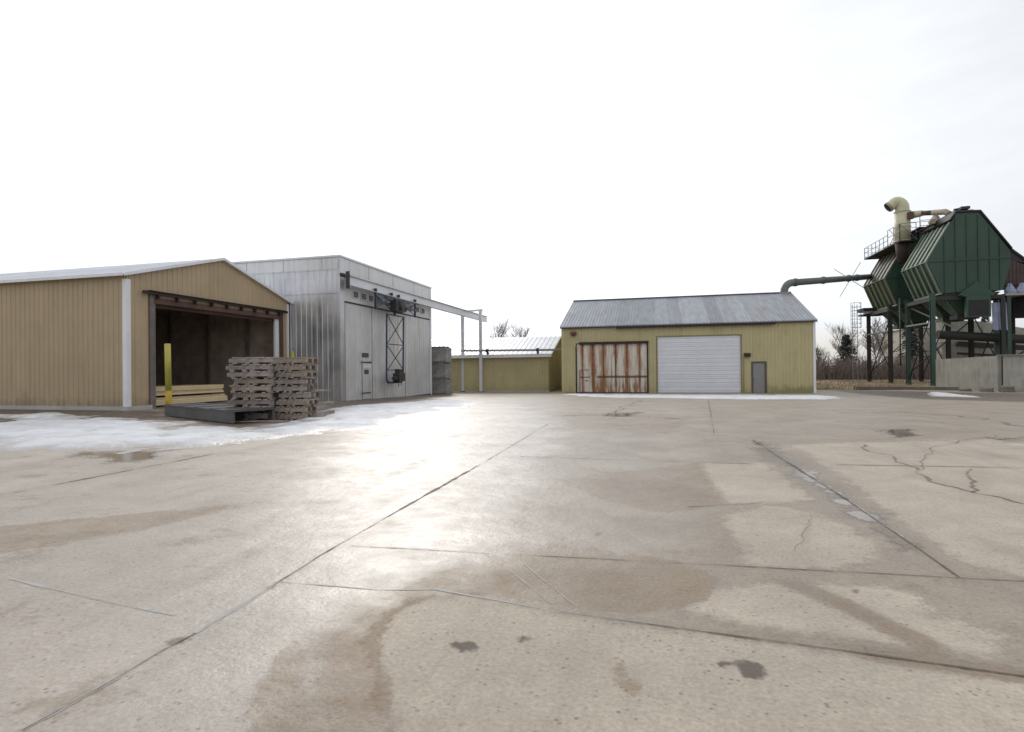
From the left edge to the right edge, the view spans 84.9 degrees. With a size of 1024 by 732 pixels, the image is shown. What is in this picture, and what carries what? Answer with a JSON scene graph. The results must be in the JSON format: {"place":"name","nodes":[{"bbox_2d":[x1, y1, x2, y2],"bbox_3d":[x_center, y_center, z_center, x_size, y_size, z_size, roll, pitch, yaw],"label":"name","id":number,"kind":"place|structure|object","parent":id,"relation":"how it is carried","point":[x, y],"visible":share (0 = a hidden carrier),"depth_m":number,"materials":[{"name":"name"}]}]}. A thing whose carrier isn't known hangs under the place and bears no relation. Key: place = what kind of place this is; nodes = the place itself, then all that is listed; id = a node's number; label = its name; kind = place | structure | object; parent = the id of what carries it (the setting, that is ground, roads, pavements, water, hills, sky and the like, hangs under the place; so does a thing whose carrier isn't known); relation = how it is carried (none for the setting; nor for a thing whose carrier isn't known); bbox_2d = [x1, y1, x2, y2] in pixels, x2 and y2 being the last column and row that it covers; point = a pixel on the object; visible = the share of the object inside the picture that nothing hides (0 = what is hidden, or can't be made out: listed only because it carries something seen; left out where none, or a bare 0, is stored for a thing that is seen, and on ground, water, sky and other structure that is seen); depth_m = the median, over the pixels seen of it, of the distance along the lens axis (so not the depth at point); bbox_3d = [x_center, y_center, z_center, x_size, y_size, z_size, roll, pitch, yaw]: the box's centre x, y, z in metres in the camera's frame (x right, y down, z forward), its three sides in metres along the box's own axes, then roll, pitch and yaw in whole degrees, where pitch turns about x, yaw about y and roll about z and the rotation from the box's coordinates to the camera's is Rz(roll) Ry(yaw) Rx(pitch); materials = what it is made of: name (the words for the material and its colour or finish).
{"place":"outdoors","nodes":[
{"label":"outdoors","id":0,"kind":"place"},
{"bbox_2d":[0,390,1023,731],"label":"concrete yard","id":1,"kind":"structure","parent":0,"point":[558,560],"depth_m":3.58,"materials":[{"name":"grey concrete"}]},
{"bbox_2d":[0,258,292,410],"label":"lumber shed","id":2,"kind":"structure","parent":1,"relation":"on","point":[94,338],"depth_m":20.71,"materials":[{"name":"beige metal"}]},
{"bbox_2d":[156,394,227,405],"bbox_3d":[-14.198,1.433,23.305,1.854,0.375,4.450,-1,0,14],"label":"lumber bundle","id":3,"kind":"object","parent":2,"relation":"on","point":[188,398],"visible":0.55,"depth_m":23.48,"materials":[{"name":"beige wood"}]},
{"bbox_2d":[156,384,223,395],"bbox_3d":[-14.235,1.033,23.201,1.844,0.415,4.225,-1,0,14],"label":"lumber bundle","id":4,"kind":"object","parent":3,"relation":"on","point":[178,390],"visible":0.51,"depth_m":23.46,"materials":[{"name":"beige wood"}]},
{"bbox_2d":[164,343,171,403],"bbox_3d":[-11.598,0.429,18.898,0.237,2.373,0.203,-1,0,14],"label":"bollard","id":5,"kind":"object","parent":1,"relation":"on","point":[168,378],"visible":0.86,"depth_m":18.82,"materials":[{"name":"yellow metal"}]},
{"bbox_2d":[164,402,275,422],"bbox_3d":[-8.279,1.276,15.659,4.570,0.335,1.090,-1,0,40],"label":"dock plate","id":6,"kind":"object","parent":1,"relation":"on","point":[218,412],"visible":0.88,"depth_m":14.85,"materials":[{"name":"grey metal"}]},
{"bbox_2d":[0,400,479,453],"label":"snow","id":7,"kind":"structure","parent":1,"relation":"on","point":[53,431],"depth_m":12.18,"materials":[{"name":"white snow"}]},
{"bbox_2d":[313,410,334,416],"bbox_3d":[-5.141,1.300,15.307,0.140,0.150,0.715,-1,0,23],"label":"loose board","id":8,"kind":"object","parent":7,"relation":"on","point":[323,413],"visible":0.93,"depth_m":15.23,"materials":[{"name":"wood"}]},
{"bbox_2d":[235,420,284,421],"bbox_3d":[-6.427,1.392,14.114,1.346,0.040,0.120,-1,0,-1],"label":"loose board","id":9,"kind":"object","parent":1,"relation":"on","point":[262,421],"visible":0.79,"depth_m":14.06,"materials":[{"name":"wood"}]},
{"bbox_2d":[243,412,277,419],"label":"pallet","id":10,"kind":"object","parent":1,"relation":"on","point":[254,416],"visible":0.48,"depth_m":14.77,"materials":[{"name":"brown wood"}]},
{"bbox_2d":[230,404,279,412],"bbox_3d":[-6.891,1.151,15.256,1.347,0.181,0.906,-1,0,4],"label":"pallet","id":11,"kind":"object","parent":10,"relation":"on","point":[257,406],"visible":0.41,"depth_m":14.88,"materials":[{"name":"wood"}]},
{"bbox_2d":[227,397,281,405],"bbox_3d":[-6.925,0.967,15.322,1.347,0.181,0.906,-1,0,0],"label":"pallet","id":12,"kind":"object","parent":11,"relation":"on","point":[248,402],"visible":0.71,"depth_m":14.93,"materials":[{"name":"wood"}]},
{"bbox_2d":[231,391,281,398],"bbox_3d":[-6.891,0.781,15.295,1.297,0.181,0.892,-1,0,3],"label":"pallet","id":13,"kind":"object","parent":12,"relation":"on","point":[256,395],"visible":0.77,"depth_m":14.91,"materials":[{"name":"wood"}]},
{"bbox_2d":[229,384,277,391],"bbox_3d":[-6.893,0.595,15.224,1.297,0.181,0.892,-1,0,2],"label":"pallet","id":14,"kind":"object","parent":13,"relation":"on","point":[253,388],"visible":0.81,"depth_m":14.83,"materials":[{"name":"brown wood"}]},
{"bbox_2d":[232,377,278,384],"bbox_3d":[-6.886,0.410,15.333,1.297,0.181,0.892,-1,0,-2],"label":"pallet","id":15,"kind":"object","parent":14,"relation":"on","point":[252,381],"visible":0.75,"depth_m":14.94,"materials":[{"name":"brown wood"}]},
{"bbox_2d":[227,371,284,377],"bbox_3d":[-6.900,0.224,15.257,1.347,0.181,0.906,-1,0,3],"label":"pallet","id":16,"kind":"object","parent":15,"relation":"on","point":[257,374],"visible":0.83,"depth_m":14.87,"materials":[{"name":"wood"}]},
{"bbox_2d":[226,364,283,370],"bbox_3d":[-6.959,0.039,15.298,1.347,0.181,0.906,-1,0,-1],"label":"pallet","id":17,"kind":"object","parent":16,"relation":"on","point":[252,367],"visible":0.91,"depth_m":14.91,"materials":[{"name":"brown wood"}]},
{"bbox_2d":[229,357,284,363],"bbox_3d":[-6.886,-0.147,15.311,1.347,0.181,0.906,-1,0,-2],"label":"pallet","id":18,"kind":"object","parent":17,"relation":"on","point":[253,360],"visible":0.85,"depth_m":14.92,"materials":[{"name":"brown wood"}]},
{"bbox_2d":[275,412,316,419],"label":"pallet","id":19,"kind":"object","parent":1,"relation":"on","point":[290,416],"visible":0.75,"depth_m":14.85,"materials":[{"name":"brown wood"}]},
{"bbox_2d":[274,405,316,412],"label":"pallet","id":20,"kind":"object","parent":19,"relation":"on","point":[293,409],"visible":0.84,"depth_m":14.85,"materials":[{"name":"brown wood"}]},
{"bbox_2d":[276,398,318,405],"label":"pallet","id":21,"kind":"object","parent":20,"relation":"on","point":[296,402],"visible":0.93,"depth_m":14.87,"materials":[{"name":"brown wood"}]},
{"bbox_2d":[279,391,320,398],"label":"pallet","id":22,"kind":"object","parent":21,"relation":"on","point":[299,395],"visible":0.94,"depth_m":14.97,"materials":[{"name":"brown wood"}]},
{"bbox_2d":[273,385,313,391],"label":"pallet","id":23,"kind":"object","parent":22,"relation":"on","point":[291,388],"visible":0.92,"depth_m":14.92,"materials":[{"name":"brown wood"}]},
{"bbox_2d":[275,378,316,384],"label":"pallet","id":24,"kind":"object","parent":23,"relation":"on","point":[294,381],"visible":0.94,"depth_m":14.97,"materials":[{"name":"brown wood"}]},
{"bbox_2d":[276,371,318,377],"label":"pallet","id":25,"kind":"object","parent":24,"relation":"on","point":[299,374],"visible":1,"depth_m":14.89,"materials":[{"name":"brown wood"}]},
{"bbox_2d":[274,364,316,370],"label":"pallet","id":26,"kind":"object","parent":25,"relation":"on","point":[299,367],"visible":0.96,"depth_m":14.86,"materials":[{"name":"brown wood"}]},
{"bbox_2d":[276,357,318,363],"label":"pallet","id":27,"kind":"object","parent":26,"relation":"on","point":[300,360],"visible":0.95,"depth_m":14.82,"materials":[{"name":"brown wood"}]},
{"bbox_2d":[311,389,330,390],"bbox_3d":[-5.279,0.672,15.499,0.120,0.090,0.804,-1,0,11],"label":"loose board","id":28,"kind":"object","parent":22,"relation":"on","point":[320,390],"visible":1,"depth_m":15.35,"materials":[{"name":"wood"}]},
{"bbox_2d":[311,401,332,406],"bbox_3d":[-5.239,1.051,15.436,0.140,0.110,0.720,-1,0,26],"label":"loose board","id":29,"kind":"object","parent":21,"relation":"on","point":[322,404],"visible":1,"depth_m":15.36,"materials":[{"name":"brown wood"}]},
{"bbox_2d":[232,255,431,400],"bbox_3d":[-12.790,-1.595,34.623,12.160,7.600,11.620,-1,0,14],"label":"drying kiln","id":30,"kind":"object","parent":1,"relation":"on","point":[337,328],"visible":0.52,"depth_m":28.64,"materials":[{"name":"metal"}]},
{"bbox_2d":[344,303,371,400],"bbox_3d":[-8.014,-0.641,29.270,0.092,5.020,2.670,-1,0,14],"label":"door panel","id":31,"kind":"structure","parent":30,"relation":"in","point":[358,323],"depth_m":28.94,"materials":[{"name":"metal"}]},
{"bbox_2d":[361,360,371,398],"bbox_3d":[-7.747,0.709,29.864,0.075,2.080,1.100,-1,0,14],"label":"access door","id":32,"kind":"structure","parent":30,"relation":"in","point":[366,364],"depth_m":29.87,"materials":[{"name":"metal"}]},
{"bbox_2d":[371,308,383,398],"bbox_3d":[-7.501,-0.637,31.244,0.104,5.020,1.350,-1,0,14],"label":"door panel","id":33,"kind":"structure","parent":30,"relation":"in","point":[377,316],"depth_m":31.20,"materials":[{"name":"metal"}]},
{"bbox_2d":[383,311,404,397],"bbox_3d":[-6.987,-0.632,33.270,0.092,5.020,2.770,-1,0,14],"label":"door panel","id":34,"kind":"structure","parent":30,"relation":"in","point":[390,390],"depth_m":33.07,"materials":[{"name":"metal"}]},
{"bbox_2d":[405,315,416,395],"bbox_3d":[-6.422,-0.627,35.448,0.104,5.020,1.670,-1,0,14],"label":"door panel","id":35,"kind":"structure","parent":30,"relation":"in","point":[410,322],"depth_m":35.38,"materials":[{"name":"metal"}]},
{"bbox_2d":[416,318,429,394],"bbox_3d":[-5.948,-0.622,37.319,0.092,5.020,2.130,-1,0,14],"label":"door panel","id":36,"kind":"structure","parent":30,"relation":"in","point":[422,325],"depth_m":37.26,"materials":[{"name":"metal"}]},
{"bbox_2d":[340,271,487,391],"bbox_3d":[-5.068,-1.250,38.565,2.130,6.710,23.220,-1,0,14],"label":"overhead rail","id":37,"kind":"object","parent":1,"relation":"on","point":[360,283],"visible":0.96,"depth_m":38.18,"materials":[{"name":"metal"}]},
{"bbox_2d":[374,288,418,386],"bbox_3d":[-6.420,-1.476,32.244,0.540,5.329,5.240,-1,0,14],"label":"door carrier","id":38,"kind":"object","parent":37,"relation":"hanging from","point":[395,307],"depth_m":31.76,"materials":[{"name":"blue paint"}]},
{"bbox_2d":[432,378,451,393],"bbox_3d":[-5.171,1.435,39.894,1.500,1.115,1.200,-1,0,14],"label":"crate","id":39,"kind":"object","parent":1,"relation":"on","point":[441,385],"visible":0.72,"depth_m":39.31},
{"bbox_2d":[432,362,451,377],"bbox_3d":[-5.229,0.311,39.930,1.500,1.115,1.200,-1,0,16],"label":"crate","id":40,"kind":"object","parent":39,"relation":"on","point":[440,369],"visible":0.84,"depth_m":39.35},
{"bbox_2d":[432,346,451,362],"bbox_3d":[-5.211,-0.814,39.893,1.500,1.115,1.200,-1,0,14],"label":"crate","id":41,"kind":"object","parent":40,"relation":"on","point":[441,353],"visible":0.73,"depth_m":39.30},
{"bbox_2d":[927,392,981,397],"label":"snow","id":42,"kind":"structure","parent":1,"relation":"on","point":[938,394],"depth_m":29.30,"materials":[{"name":"white snow"}]},
{"bbox_2d":[958,388,971,390],"bbox_3d":[30.713,1.633,37.968,0.760,0.220,0.481,-3,4,41],"label":"concrete chunk","id":43,"kind":"object","parent":1,"relation":"on","point":[964,389],"visible":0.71,"depth_m":37.86,"materials":[{"name":"grey concrete"}]},
{"bbox_2d":[979,387,993,391],"bbox_3d":[31.137,1.563,36.754,0.606,0.336,1.089,-2,1,7],"label":"concrete chunk","id":44,"kind":"object","parent":1,"relation":"on","point":[986,389],"visible":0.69,"depth_m":36.56,"materials":[{"name":"grey concrete"}]},
{"bbox_2d":[999,386,1013,391],"bbox_3d":[32.420,1.491,36.705,0.785,0.447,1.421,6,1,36],"label":"concrete chunk","id":45,"kind":"object","parent":1,"relation":"on","point":[1006,387],"visible":0.71,"depth_m":36.43,"materials":[{"name":"grey concrete"}]},
{"bbox_2d":[1001,389,1014,391],"bbox_3d":[31.881,1.611,35.979,0.760,0.220,0.481,-4,-1,11],"label":"concrete chunk","id":46,"kind":"object","parent":1,"relation":"on","point":[1012,390],"visible":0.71,"depth_m":35.80,"materials":[{"name":"grey concrete"}]},
{"bbox_2d":[0,0,1023,365],"label":"sky","id":47,"kind":"structure","parent":0,"point":[520,161],"materials":[{"name":"white"}]},
{"bbox_2d":[564,394,839,399],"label":"snow","id":48,"kind":"structure","parent":0,"point":[743,396],"depth_m":30.14,"materials":[{"name":"white snow"}]},
{"bbox_2d":[561,366,935,389],"bbox_3d":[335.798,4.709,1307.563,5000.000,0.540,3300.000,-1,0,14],"label":"ground","id":49,"kind":"structure","parent":0,"point":[852,384],"depth_m":51.07,"materials":[{"name":"brown soil"}]},
{"bbox_2d":[432,336,561,391],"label":"shed","id":50,"kind":"structure","parent":49,"relation":"on","point":[519,371],"depth_m":45.54,"materials":[{"name":"yellow metal"}]},
{"bbox_2d":[487,318,512,337],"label":"bare tree","id":51,"kind":"object","parent":49,"relation":"on","point":[502,334],"visible":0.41,"depth_m":73.38,"materials":[{"name":"grey plant"}]},
{"bbox_2d":[508,324,529,336],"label":"bare tree","id":52,"kind":"object","parent":49,"relation":"on","point":[526,332],"visible":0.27,"depth_m":70.69,"materials":[{"name":"grey plant"}]},
{"bbox_2d":[560,291,817,392],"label":"warehouse","id":53,"kind":"structure","parent":49,"relation":"on","point":[765,342],"depth_m":39.97,"materials":[{"name":"yellow metal"}]},
{"bbox_2d":[461,348,560,354],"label":"overhead pipe","id":54,"kind":"object","parent":53,"relation":"attached to","point":[537,350],"visible":0.93,"depth_m":44.15,"materials":[{"name":"metal"}]},
{"bbox_2d":[579,370,589,391],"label":"wicket door","id":55,"kind":"structure","parent":53,"relation":"in","point":[584,374],"depth_m":41.26,"materials":[{"name":"metal"}]},
{"bbox_2d":[577,343,646,391],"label":"sliding door","id":56,"kind":"structure","parent":53,"relation":"in","point":[628,362],"depth_m":40.77,"materials":[{"name":"white metal"}]},
{"bbox_2d":[657,335,740,392],"bbox_3d":[13.108,-0.113,39.372,5.550,3.970,0.090,-1,0,14],"label":"overhead door","id":57,"kind":"structure","parent":53,"relation":"in","point":[718,358],"depth_m":39.33,"materials":[{"name":"white metal"}]},
{"bbox_2d":[753,363,764,392],"bbox_3d":[16.893,0.808,38.310,0.750,2.040,0.120,-1,0,14],"label":"door","id":58,"kind":"structure","parent":53,"relation":"in","point":[758,368],"depth_m":38.32,"materials":[{"name":"grey metal"}]},
{"bbox_2d":[779,262,872,295],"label":"dust duct","id":59,"kind":"object","parent":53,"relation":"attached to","point":[787,285],"visible":0.92,"depth_m":48.23,"materials":[{"name":"grey metal"}]},
{"bbox_2d":[816,345,829,360],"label":"bare tree","id":60,"kind":"object","parent":49,"relation":"on","point":[821,351],"visible":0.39,"depth_m":79.94,"materials":[{"name":"brown plant"}]},
{"bbox_2d":[824,322,851,351],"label":"bare tree","id":61,"kind":"object","parent":49,"relation":"on","point":[834,345],"visible":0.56,"depth_m":86.54,"materials":[{"name":"brown plant"}]},
{"bbox_2d":[831,334,858,374],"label":"conifer","id":62,"kind":"object","parent":49,"relation":"on","point":[845,343],"visible":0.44,"depth_m":74.86,"materials":[{"name":"green plant"}]},
{"bbox_2d":[834,322,864,354],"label":"bare tree","id":63,"kind":"object","parent":49,"relation":"on","point":[839,329],"visible":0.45,"depth_m":80.16,"materials":[{"name":"brown plant"}]},
{"bbox_2d":[850,302,882,369],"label":"ladder platform","id":64,"kind":"structure","parent":49,"relation":"on","point":[865,311],"depth_m":57.86,"materials":[{"name":"metal"}]},
{"bbox_2d":[859,316,881,362],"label":"bare tree","id":65,"kind":"object","parent":49,"relation":"on","point":[872,336],"visible":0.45,"depth_m":81.11,"materials":[{"name":"brown plant"}]},
{"bbox_2d":[816,347,929,379],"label":"brush","id":66,"kind":"object","parent":49,"relation":"on","point":[841,368],"visible":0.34,"depth_m":67.24,"materials":[{"name":"brown plant"}]},
{"bbox_2d":[861,321,894,368],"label":"bare tree","id":67,"kind":"object","parent":49,"relation":"on","point":[884,349],"visible":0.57,"depth_m":75.82,"materials":[{"name":"grey plant"}]},
{"bbox_2d":[872,318,887,356],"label":"bare tree","id":68,"kind":"object","parent":49,"relation":"on","point":[879,328],"visible":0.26,"depth_m":85.96,"materials":[{"name":"grey plant"}]},
{"bbox_2d":[853,386,958,389],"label":"pad kerb","id":69,"kind":"structure","parent":49,"relation":"on","point":[906,388],"depth_m":41.01,"materials":[{"name":"concrete"}]},
{"bbox_2d":[863,234,950,382],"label":"hopper bin","id":70,"kind":"object","parent":49,"relation":"on","point":[888,292],"visible":0.59,"depth_m":52.67,"materials":[{"name":"metal"}]},
{"bbox_2d":[864,214,943,318],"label":"walkway","id":71,"kind":"structure","parent":70,"relation":"on","point":[887,250],"depth_m":51.13,"materials":[{"name":"green paint"}]},
{"bbox_2d":[884,197,913,263],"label":"cyclone","id":72,"kind":"object","parent":71,"relation":"on","point":[902,212],"visible":0.96,"depth_m":49.66,"materials":[{"name":"beige metal"}]},
{"bbox_2d":[910,206,973,224],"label":"blower duct","id":73,"kind":"object","parent":72,"relation":"attached to","point":[935,217],"visible":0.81,"depth_m":46.72,"materials":[{"name":"metal"}]},
{"bbox_2d":[894,327,929,363],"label":"conifer","id":74,"kind":"object","parent":49,"relation":"on","point":[914,338],"visible":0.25,"depth_m":73.76,"materials":[{"name":"green plant"}]},
{"bbox_2d":[880,321,991,366],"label":"bare tree","id":75,"kind":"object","parent":49,"relation":"on","point":[926,344],"depth_m":78.69,"materials":[{"name":"brown plant"}]},
{"bbox_2d":[901,210,1023,385],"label":"hopper bin","id":76,"kind":"object","parent":49,"relation":"on","point":[956,267],"visible":0.91,"depth_m":43.70,"materials":[{"name":"metal"}]},
{"bbox_2d":[991,302,1007,329],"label":"hanging sheet","id":77,"kind":"object","parent":76,"relation":"hanging from","point":[996,314],"visible":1,"depth_m":43.01,"materials":[{"name":"grey fabric"}]},
{"bbox_2d":[935,354,1023,391],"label":"bunker","id":78,"kind":"object","parent":49,"relation":"on","point":[974,373],"visible":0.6,"depth_m":39.08,"materials":[{"name":"concrete"}]},
{"bbox_2d":[936,320,1023,358],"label":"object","id":79,"kind":"structure","parent":49,"relation":"on","point":[959,348],"depth_m":52.08,"materials":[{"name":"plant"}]},
{"bbox_2d":[980,317,989,322],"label":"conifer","id":80,"kind":"object","parent":49,"relation":"on","point":[983,319],"visible":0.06,"depth_m":71.99,"materials":[{"name":"green plant"}]},
{"bbox_2d":[993,259,1023,355],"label":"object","id":81,"kind":"object","parent":49,"relation":"on","point":[1015,276],"visible":0.47,"depth_m":43.74,"materials":[{"name":"metal"}]},
{"bbox_2d":[1004,283,1016,293],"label":"folded sheet","id":82,"kind":"object","parent":81,"relation":"on","point":[1009,288],"visible":0.99,"depth_m":43.34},
{"bbox_2d":[1016,282,1023,292],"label":"folded sheet","id":83,"kind":"object","parent":81,"relation":"on","point":[1020,288],"visible":0.94,"depth_m":43.17,"materials":[{"name":"grey fabric"}]},
{"bbox_2d":[1010,249,1023,353],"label":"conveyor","id":84,"kind":"object","parent":49,"relation":"on","point":[1016,256],"visible":0.07,"depth_m":45.46,"materials":[{"name":"metal"}]},
{"bbox_2d":[816,379,1002,388],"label":"dead grass","id":85,"kind":"structure","parent":0,"point":[848,383],"depth_m":49.16,"materials":[{"name":"plant"}]}
]}

